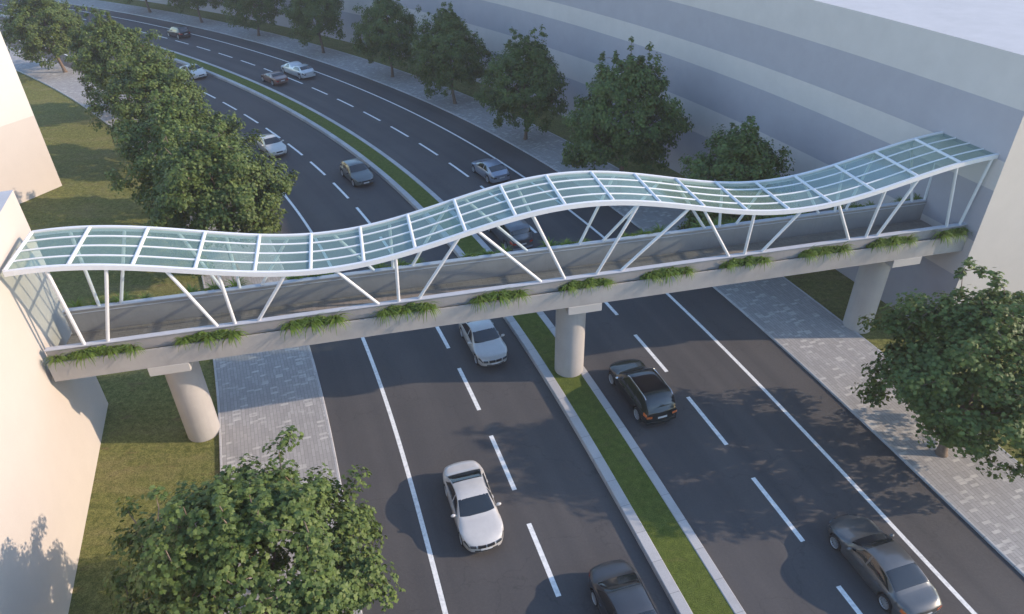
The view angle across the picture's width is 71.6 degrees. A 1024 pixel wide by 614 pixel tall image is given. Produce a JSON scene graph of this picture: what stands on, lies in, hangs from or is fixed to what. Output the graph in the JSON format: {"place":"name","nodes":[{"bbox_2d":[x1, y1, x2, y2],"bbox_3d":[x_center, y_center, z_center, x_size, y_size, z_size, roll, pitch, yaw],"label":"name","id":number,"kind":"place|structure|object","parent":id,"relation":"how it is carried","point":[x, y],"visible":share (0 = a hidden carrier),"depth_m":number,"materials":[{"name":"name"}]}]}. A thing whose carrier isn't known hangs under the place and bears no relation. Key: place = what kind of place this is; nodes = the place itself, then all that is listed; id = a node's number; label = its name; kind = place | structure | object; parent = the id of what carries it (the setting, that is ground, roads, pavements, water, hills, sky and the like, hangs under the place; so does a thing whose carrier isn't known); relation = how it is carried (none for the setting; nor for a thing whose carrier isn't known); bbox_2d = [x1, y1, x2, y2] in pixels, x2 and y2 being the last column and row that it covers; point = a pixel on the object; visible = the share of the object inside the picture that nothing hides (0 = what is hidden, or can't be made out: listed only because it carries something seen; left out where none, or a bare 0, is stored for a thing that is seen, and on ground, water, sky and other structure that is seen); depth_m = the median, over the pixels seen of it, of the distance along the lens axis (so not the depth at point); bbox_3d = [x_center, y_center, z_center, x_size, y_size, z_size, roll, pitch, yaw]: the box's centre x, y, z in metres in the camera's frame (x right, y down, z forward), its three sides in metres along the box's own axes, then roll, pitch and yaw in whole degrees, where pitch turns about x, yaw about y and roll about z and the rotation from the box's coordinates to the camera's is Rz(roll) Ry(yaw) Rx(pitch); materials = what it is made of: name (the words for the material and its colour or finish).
{"place":"outdoors","nodes":[
{"label":"outdoors","id":0,"kind":"place"},
{"bbox_2d":[6,46,358,613],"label":"pavement","id":1,"kind":"structure","parent":0,"point":[264,396],"depth_m":37.97,"materials":[{"name":"brick"}]},
{"bbox_2d":[0,0,84,72],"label":"street tree","id":2,"kind":"object","parent":1,"relation":"on","point":[34,36],"visible":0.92,"depth_m":85.66,"materials":[{"name":"green plant"}]},
{"bbox_2d":[65,4,176,101],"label":"street tree","id":3,"kind":"object","parent":1,"relation":"on","point":[94,57],"visible":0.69,"depth_m":71.11,"materials":[{"name":"green plant"}]},
{"bbox_2d":[84,40,207,145],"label":"street tree","id":4,"kind":"object","parent":1,"relation":"on","point":[148,74],"visible":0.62,"depth_m":60.22,"materials":[{"name":"green plant"}]},
{"bbox_2d":[104,83,245,205],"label":"street tree","id":5,"kind":"object","parent":1,"relation":"on","point":[169,113],"visible":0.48,"depth_m":50.70,"materials":[{"name":"green plant"}]},
{"bbox_2d":[134,119,299,278],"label":"street tree","id":6,"kind":"object","parent":1,"relation":"on","point":[190,169],"visible":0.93,"depth_m":43.38,"materials":[{"name":"green plant"}]},
{"bbox_2d":[102,425,405,613],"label":"street tree","id":7,"kind":"object","parent":1,"relation":"on","point":[229,521],"visible":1,"depth_m":21.00,"materials":[{"name":"green plant"}]},
{"bbox_2d":[0,11,733,613],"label":"median grass","id":8,"kind":"structure","parent":0,"point":[686,567],"depth_m":34.63,"materials":[{"name":"green plant"}]},
{"bbox_2d":[0,0,1023,613],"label":"road","id":9,"kind":"structure","parent":0,"point":[760,554],"depth_m":35.44,"materials":[{"name":"grey asphalt"}]},
{"bbox_2d":[167,25,190,38],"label":"hatchback","id":10,"kind":"object","parent":9,"relation":"on","point":[179,31],"visible":1,"depth_m":104.80,"materials":[{"name":"black paint"}]},
{"bbox_2d":[179,63,206,79],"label":"sedan","id":11,"kind":"object","parent":9,"relation":"on","point":[199,72],"visible":0.68,"depth_m":87.39,"materials":[{"name":"white paint"}]},
{"bbox_2d":[8,37,447,613],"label":"lane marking","id":12,"kind":"object","parent":9,"relation":"on","point":[428,547],"visible":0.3,"depth_m":33.48,"materials":[{"name":"paint"}]},
{"bbox_2d":[255,134,286,157],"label":"sedan","id":13,"kind":"object","parent":9,"relation":"on","point":[269,144],"visible":0.8,"depth_m":66.08,"materials":[{"name":"silver metal"}]},
{"bbox_2d":[261,71,287,85],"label":"coupe","id":14,"kind":"object","parent":9,"relation":"on","point":[273,78],"visible":1,"depth_m":84.67,"materials":[{"name":"red paint"}]},
{"bbox_2d":[281,61,314,78],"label":"sedan","id":15,"kind":"object","parent":9,"relation":"on","point":[298,69],"visible":1,"depth_m":86.70,"materials":[{"name":"silver metal"}]},
{"bbox_2d":[0,14,692,613],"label":"median kerb","id":16,"kind":"structure","parent":9,"relation":"on","point":[640,534],"depth_m":35.88,"materials":[{"name":"concrete"}]},
{"bbox_2d":[339,158,373,185],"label":"hatchback","id":17,"kind":"object","parent":9,"relation":"on","point":[356,171],"visible":1,"depth_m":60.42,"materials":[{"name":"grey paint"}]},
{"bbox_2d":[184,83,560,596],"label":"lane marking","id":18,"kind":"object","parent":9,"relation":"on","point":[530,527],"visible":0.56,"depth_m":34.46,"materials":[{"name":"paint"}]},
{"bbox_2d":[0,10,745,613],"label":"median kerb","id":19,"kind":"structure","parent":9,"relation":"on","point":[684,524],"depth_m":34.23,"materials":[{"name":"concrete"}]},
{"bbox_2d":[0,4,862,613],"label":"lane marking","id":20,"kind":"object","parent":9,"relation":"on","point":[792,528],"visible":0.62,"depth_m":35.76,"materials":[{"name":"paint"}]},
{"bbox_2d":[443,460,503,551],"bbox_3d":[-1.732,8.480,30.893,2.234,1.441,4.700,-11,35,-14],"label":"sedan","id":21,"kind":"object","parent":9,"relation":"on","point":[475,515],"visible":1,"depth_m":30.13,"materials":[{"name":"white paint"}]},
{"bbox_2d":[458,319,507,365],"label":"sedan","id":22,"kind":"object","parent":9,"relation":"on","point":[485,343],"visible":0.81,"depth_m":40.04,"materials":[{"name":"silver metal"}]},
{"bbox_2d":[471,159,509,182],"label":"coupe","id":23,"kind":"object","parent":9,"relation":"on","point":[492,170],"visible":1,"depth_m":60.15,"materials":[{"name":"grey paint"}]},
{"bbox_2d":[487,211,532,250],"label":"van","id":24,"kind":"object","parent":9,"relation":"on","point":[519,231],"visible":0.74,"depth_m":50.04,"materials":[{"name":"metal"}]},
{"bbox_2d":[65,8,976,613],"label":"lane marking","id":25,"kind":"object","parent":9,"relation":"on","point":[895,528],"visible":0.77,"depth_m":35.83,"materials":[{"name":"paint"}]},
{"bbox_2d":[54,1,1023,576],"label":"kerb","id":26,"kind":"structure","parent":9,"relation":"on","point":[958,511],"depth_m":39.30,"materials":[{"name":"concrete"}]},
{"bbox_2d":[98,0,1022,465],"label":"kerb","id":27,"kind":"structure","parent":9,"relation":"on","point":[614,166],"depth_m":46.84,"materials":[{"name":"concrete"}]},
{"bbox_2d":[589,560,657,613],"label":"sedan","id":28,"kind":"object","parent":9,"relation":"on","point":[616,586],"visible":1,"depth_m":26.62,"materials":[{"name":"grey paint"}]},
{"bbox_2d":[608,359,676,425],"bbox_3d":[6.688,4.053,36.904,2.292,1.765,4.800,-12,35,-15],"label":"suv","id":29,"kind":"object","parent":9,"relation":"on","point":[647,393],"visible":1,"depth_m":35.63,"materials":[{"name":"black paint"}]},
{"bbox_2d":[828,514,941,613],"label":"sedan","id":30,"kind":"object","parent":9,"relation":"on","point":[889,571],"visible":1,"depth_m":27.32,"materials":[{"name":"grey paint"}]},
{"bbox_2d":[16,0,1023,613],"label":"ground","id":31,"kind":"structure","parent":0,"point":[146,442],"depth_m":46.97,"materials":[{"name":"green plant"}]},
{"bbox_2d":[0,32,61,203],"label":"rendered building","id":32,"kind":"structure","parent":31,"relation":"on","point":[28,171],"depth_m":57.56,"materials":[{"name":"paint"}]},
{"bbox_2d":[0,190,107,613],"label":"rendered building","id":33,"kind":"structure","parent":31,"relation":"on","point":[51,431],"depth_m":28.51,"materials":[{"name":"beige paint"}]},
{"bbox_2d":[16,69,221,608],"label":"kerb","id":34,"kind":"structure","parent":31,"relation":"on","point":[219,418],"depth_m":38.98,"materials":[{"name":"concrete"}]},
{"bbox_2d":[11,47,361,613],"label":"kerb","id":35,"kind":"structure","parent":31,"relation":"on","point":[328,425],"depth_m":36.67,"materials":[{"name":"concrete"}]},
{"bbox_2d":[2,131,998,441],"bbox_3d":[2.108,-0.857,35.997,45.576,11.196,3.620,-8,35,-10],"label":"footbridge","id":36,"kind":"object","parent":31,"relation":"on","point":[262,311],"visible":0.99,"depth_m":34.31,"materials":[{"name":"concrete"}]},
{"bbox_2d":[41,351,68,370],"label":"grass tuft","id":37,"kind":"object","parent":36,"relation":"on","point":[53,358],"visible":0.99,"depth_m":29.86,"materials":[{"name":"green plant"}]},
{"bbox_2d":[66,296,90,307],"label":"grass tuft","id":38,"kind":"object","parent":36,"relation":"on","point":[77,304],"visible":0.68,"depth_m":32.60,"materials":[{"name":"green plant"}]},
{"bbox_2d":[67,345,99,368],"bbox_3d":[-18.206,2.181,29.994,1.536,0.926,0.810,-9,35,-12],"label":"grass tuft","id":39,"kind":"object","parent":36,"relation":"on","point":[81,354],"visible":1,"depth_m":30.00,"materials":[{"name":"green plant"}]},
{"bbox_2d":[63,345,128,360],"bbox_3d":[-17.776,1.935,30.442,2.794,0.591,0.309,-8,35,-10],"label":"shrub","id":40,"kind":"object","parent":36,"relation":"on","point":[92,350],"visible":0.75,"depth_m":30.36,"materials":[{"name":"green plant"}]},
{"bbox_2d":[97,343,123,362],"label":"grass tuft","id":41,"kind":"object","parent":36,"relation":"on","point":[110,351],"visible":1,"depth_m":30.27,"materials":[{"name":"green plant"}]},
{"bbox_2d":[89,299,133,304],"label":"shrub","id":42,"kind":"object","parent":36,"relation":"on","point":[115,300],"visible":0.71,"depth_m":32.69,"materials":[{"name":"green plant"}]},
{"bbox_2d":[109,290,139,299],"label":"grass tuft","id":43,"kind":"object","parent":36,"relation":"on","point":[125,297],"visible":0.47,"depth_m":32.98,"materials":[{"name":"green plant"}]},
{"bbox_2d":[116,342,145,359],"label":"grass tuft","id":44,"kind":"object","parent":36,"relation":"on","point":[131,348],"visible":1,"depth_m":30.38,"materials":[{"name":"green plant"}]},
{"bbox_2d":[171,335,195,349],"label":"grass tuft","id":45,"kind":"object","parent":36,"relation":"on","point":[182,340],"visible":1,"depth_m":30.78,"materials":[{"name":"green plant"}]},
{"bbox_2d":[175,282,205,293],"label":"grass tuft","id":46,"kind":"object","parent":36,"relation":"on","point":[189,289],"visible":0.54,"depth_m":33.46,"materials":[{"name":"green plant"}]},
{"bbox_2d":[175,329,241,344],"bbox_3d":[-13.385,1.303,31.224,2.796,0.640,0.316,-8,35,-10],"label":"shrub","id":47,"kind":"object","parent":36,"relation":"on","point":[193,339],"visible":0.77,"depth_m":31.13,"materials":[{"name":"green plant"}]},
{"bbox_2d":[194,330,223,349],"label":"grass tuft","id":48,"kind":"object","parent":36,"relation":"on","point":[210,337],"visible":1,"depth_m":30.87,"materials":[{"name":"green plant"}]},
{"bbox_2d":[216,327,247,349],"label":"grass tuft","id":49,"kind":"object","parent":36,"relation":"on","point":[231,335],"visible":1,"depth_m":31.02,"materials":[{"name":"green plant"}]},
{"bbox_2d":[223,276,251,286],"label":"grass tuft","id":50,"kind":"object","parent":36,"relation":"on","point":[234,283],"visible":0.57,"depth_m":33.90,"materials":[{"name":"green plant"}]},
{"bbox_2d":[277,316,308,339],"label":"grass tuft","id":51,"kind":"object","parent":36,"relation":"on","point":[293,327],"visible":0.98,"depth_m":31.48,"materials":[{"name":"green plant"}]},
{"bbox_2d":[290,273,330,279],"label":"shrub","id":52,"kind":"object","parent":36,"relation":"on","point":[298,277],"visible":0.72,"depth_m":34.26,"materials":[{"name":"green plant"}]},
{"bbox_2d":[281,315,343,329],"bbox_3d":[-9.004,0.686,32.020,2.794,0.591,0.309,-8,35,-10],"label":"shrub","id":53,"kind":"object","parent":36,"relation":"on","point":[302,319],"visible":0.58,"depth_m":31.90,"materials":[{"name":"green plant"}]},
{"bbox_2d":[296,313,330,338],"bbox_3d":[-8.723,0.862,31.612,1.600,1.027,1.031,-18,38,-24],"label":"grass tuft","id":54,"kind":"object","parent":36,"relation":"on","point":[314,324],"visible":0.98,"depth_m":31.60,"materials":[{"name":"green plant"}]},
{"bbox_2d":[320,309,350,334],"bbox_3d":[-7.837,0.706,31.834,1.716,0.883,0.902,-16,37,-21],"label":"grass tuft","id":55,"kind":"object","parent":36,"relation":"on","point":[334,319],"visible":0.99,"depth_m":31.80,"materials":[{"name":"green plant"}]},
{"bbox_2d":[372,304,400,326],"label":"grass tuft","id":56,"kind":"object","parent":36,"relation":"on","point":[384,312],"visible":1,"depth_m":32.23,"materials":[{"name":"green plant"}]},
{"bbox_2d":[391,305,415,321],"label":"grass tuft","id":57,"kind":"object","parent":36,"relation":"on","point":[404,310],"visible":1,"depth_m":32.35,"materials":[{"name":"green plant"}]},
{"bbox_2d":[377,302,435,316],"bbox_3d":[-4.861,0.089,32.758,2.796,0.640,0.317,-8,35,-10],"label":"shrub","id":58,"kind":"object","parent":36,"relation":"on","point":[413,304],"visible":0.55,"depth_m":32.66,"materials":[{"name":"green plant"}]},
{"bbox_2d":[411,298,441,322],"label":"grass tuft","id":59,"kind":"object","parent":36,"relation":"on","point":[423,308],"visible":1,"depth_m":32.49,"materials":[{"name":"green plant"}]},
{"bbox_2d":[466,289,493,311],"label":"grass tuft","id":60,"kind":"object","parent":36,"relation":"on","point":[479,299],"visible":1,"depth_m":33.00,"materials":[{"name":"green plant"}]},
{"bbox_2d":[466,251,501,256],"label":"shrub","id":61,"kind":"object","parent":36,"relation":"on","point":[474,254],"visible":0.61,"depth_m":35.76,"materials":[{"name":"green plant"}]},
{"bbox_2d":[470,289,526,303],"bbox_3d":[-0.622,-0.507,33.528,2.794,0.591,0.309,-8,35,-10],"label":"shrub","id":62,"kind":"object","parent":36,"relation":"on","point":[491,295],"visible":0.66,"depth_m":33.39,"materials":[{"name":"green plant"}]},
{"bbox_2d":[487,287,514,309],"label":"grass tuft","id":63,"kind":"object","parent":36,"relation":"on","point":[502,297],"visible":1,"depth_m":33.13,"materials":[{"name":"green plant"}]},
{"bbox_2d":[505,286,531,304],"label":"grass tuft","id":64,"kind":"object","parent":36,"relation":"on","point":[518,294],"visible":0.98,"depth_m":33.30,"materials":[{"name":"green plant"}]},
{"bbox_2d":[537,237,557,247],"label":"grass tuft","id":65,"kind":"object","parent":36,"relation":"on","point":[550,242],"visible":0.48,"depth_m":36.58,"materials":[{"name":"green plant"}]},
{"bbox_2d":[557,281,582,296],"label":"grass tuft","id":66,"kind":"object","parent":36,"relation":"on","point":[571,286],"visible":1,"depth_m":33.81,"materials":[{"name":"green plant"}]},
{"bbox_2d":[558,278,612,291],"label":"shrub","id":67,"kind":"object","parent":36,"relation":"on","point":[578,282],"visible":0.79,"depth_m":34.18,"materials":[{"name":"green plant"}]},
{"bbox_2d":[578,277,598,295],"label":"grass tuft","id":68,"kind":"object","parent":36,"relation":"on","point":[589,284],"visible":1,"depth_m":34.01,"materials":[{"name":"green plant"}]},
{"bbox_2d":[597,277,617,290],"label":"grass tuft","id":69,"kind":"object","parent":36,"relation":"on","point":[606,282],"visible":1,"depth_m":34.19,"materials":[{"name":"green plant"}]},
{"bbox_2d":[627,231,659,235],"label":"shrub","id":70,"kind":"object","parent":36,"relation":"on","point":[647,232],"visible":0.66,"depth_m":37.24,"materials":[{"name":"green plant"}]},
{"bbox_2d":[642,269,661,287],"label":"grass tuft","id":71,"kind":"object","parent":36,"relation":"on","point":[651,275],"visible":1,"depth_m":34.47,"materials":[{"name":"green plant"}]},
{"bbox_2d":[649,222,666,231],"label":"grass tuft","id":72,"kind":"object","parent":36,"relation":"on","point":[657,229],"visible":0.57,"depth_m":37.59,"materials":[{"name":"green plant"}]},
{"bbox_2d":[640,266,692,279],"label":"shrub","id":73,"kind":"object","parent":36,"relation":"on","point":[661,270],"visible":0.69,"depth_m":34.89,"materials":[{"name":"green plant"}]},
{"bbox_2d":[658,264,682,286],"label":"grass tuft","id":74,"kind":"object","parent":36,"relation":"on","point":[664,274],"visible":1,"depth_m":34.60,"materials":[{"name":"green plant"}]},
{"bbox_2d":[679,265,698,278],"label":"grass tuft","id":75,"kind":"object","parent":36,"relation":"on","point":[687,271],"visible":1,"depth_m":34.87,"materials":[{"name":"green plant"}]},
{"bbox_2d":[688,218,706,228],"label":"grass tuft","id":76,"kind":"object","parent":36,"relation":"on","point":[694,225],"visible":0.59,"depth_m":38.02,"materials":[{"name":"green plant"}]},
{"bbox_2d":[720,260,739,271],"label":"grass tuft","id":77,"kind":"object","parent":36,"relation":"on","point":[730,265],"visible":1,"depth_m":35.32,"materials":[{"name":"green plant"}]},
{"bbox_2d":[719,255,769,268],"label":"shrub","id":78,"kind":"object","parent":36,"relation":"on","point":[738,261],"visible":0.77,"depth_m":35.63,"materials":[{"name":"green plant"}]},
{"bbox_2d":[738,257,755,268],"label":"grass tuft","id":79,"kind":"object","parent":36,"relation":"on","point":[749,263],"visible":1,"depth_m":35.50,"materials":[{"name":"green plant"}]},
{"bbox_2d":[752,254,772,270],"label":"grass tuft","id":80,"kind":"object","parent":36,"relation":"on","point":[762,260],"visible":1,"depth_m":35.53,"materials":[{"name":"green plant"}]},
{"bbox_2d":[802,244,823,263],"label":"grass tuft","id":81,"kind":"object","parent":36,"relation":"on","point":[808,254],"visible":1,"depth_m":35.99,"materials":[{"name":"green plant"}]},
{"bbox_2d":[797,245,845,257],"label":"shrub","id":82,"kind":"object","parent":36,"relation":"on","point":[800,255],"visible":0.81,"depth_m":36.42,"materials":[{"name":"green plant"}]},
{"bbox_2d":[812,247,835,259],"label":"grass tuft","id":83,"kind":"object","parent":36,"relation":"on","point":[824,251],"visible":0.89,"depth_m":36.13,"materials":[{"name":"green plant"}]},
{"bbox_2d":[834,240,854,259],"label":"grass tuft","id":84,"kind":"object","parent":36,"relation":"on","point":[842,249],"visible":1,"depth_m":36.26,"materials":[{"name":"green plant"}]},
{"bbox_2d":[869,237,888,252],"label":"grass tuft","id":85,"kind":"object","parent":36,"relation":"on","point":[879,244],"visible":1,"depth_m":36.72,"materials":[{"name":"green plant"}]},
{"bbox_2d":[866,236,912,247],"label":"shrub","id":86,"kind":"object","parent":36,"relation":"on","point":[889,239],"visible":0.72,"depth_m":37.07,"materials":[{"name":"green plant"}]},
{"bbox_2d":[884,234,908,251],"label":"grass tuft","id":87,"kind":"object","parent":36,"relation":"on","point":[893,241],"visible":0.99,"depth_m":36.79,"materials":[{"name":"green plant"}]},
{"bbox_2d":[903,233,921,247],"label":"grass tuft","id":88,"kind":"object","parent":36,"relation":"on","point":[909,240],"visible":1,"depth_m":37.07,"materials":[{"name":"green plant"}]},
{"bbox_2d":[930,229,958,247],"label":"grass tuft","id":89,"kind":"object","parent":36,"relation":"on","point":[943,235],"visible":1,"depth_m":37.34,"materials":[{"name":"green plant"}]},
{"bbox_2d":[936,228,967,238],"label":"shrub","id":90,"kind":"object","parent":36,"relation":"on","point":[951,230],"visible":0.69,"depth_m":37.74,"materials":[{"name":"green plant"}]},
{"bbox_2d":[951,225,969,243],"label":"grass tuft","id":91,"kind":"object","parent":36,"relation":"on","point":[960,232],"visible":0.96,"depth_m":37.54,"materials":[{"name":"green plant"}]},
{"bbox_2d":[140,0,1023,322],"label":"banded building","id":92,"kind":"structure","parent":31,"relation":"on","point":[812,84],"depth_m":43.98,"materials":[{"name":"grey concrete"}]},
{"bbox_2d":[55,0,1023,570],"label":"pavement","id":93,"kind":"structure","parent":0,"point":[825,346],"depth_m":41.86,"materials":[{"name":"brick"}]},
{"bbox_2d":[123,0,151,12],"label":"street tree","id":94,"kind":"object","parent":93,"relation":"on","point":[147,5],"visible":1,"depth_m":119.98,"materials":[{"name":"green plant"}]},
{"bbox_2d":[166,0,223,22],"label":"street tree","id":95,"kind":"object","parent":93,"relation":"on","point":[194,4],"visible":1,"depth_m":110.54,"materials":[{"name":"green plant"}]},
{"bbox_2d":[221,0,286,35],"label":"street tree","id":96,"kind":"object","parent":93,"relation":"on","point":[255,7],"visible":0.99,"depth_m":101.38,"materials":[{"name":"green plant"}]},
{"bbox_2d":[278,0,345,52],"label":"street tree","id":97,"kind":"object","parent":93,"relation":"on","point":[298,14],"visible":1,"depth_m":92.09,"materials":[{"name":"green plant"}]},
{"bbox_2d":[350,0,421,76],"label":"street tree","id":98,"kind":"object","parent":93,"relation":"on","point":[390,39],"visible":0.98,"depth_m":82.11,"materials":[{"name":"green plant"}]},
{"bbox_2d":[407,2,496,103],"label":"street tree","id":99,"kind":"object","parent":93,"relation":"on","point":[448,28],"visible":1,"depth_m":73.37,"materials":[{"name":"green plant"}]},
{"bbox_2d":[473,24,568,139],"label":"street tree","id":100,"kind":"object","parent":93,"relation":"on","point":[543,69],"visible":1,"depth_m":63.86,"materials":[{"name":"green plant"}]},
{"bbox_2d":[561,36,693,191],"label":"street tree","id":101,"kind":"object","parent":93,"relation":"on","point":[593,120],"visible":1,"depth_m":52.75,"materials":[{"name":"green plant"}]},
{"bbox_2d":[674,116,800,229],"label":"street tree","id":102,"kind":"object","parent":93,"relation":"on","point":[741,154],"visible":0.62,"depth_m":44.30,"materials":[{"name":"green plant"}]},
{"bbox_2d":[850,256,1023,481],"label":"street tree","id":103,"kind":"object","parent":93,"relation":"on","point":[932,385],"visible":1,"depth_m":29.11,"materials":[{"name":"green plant"}]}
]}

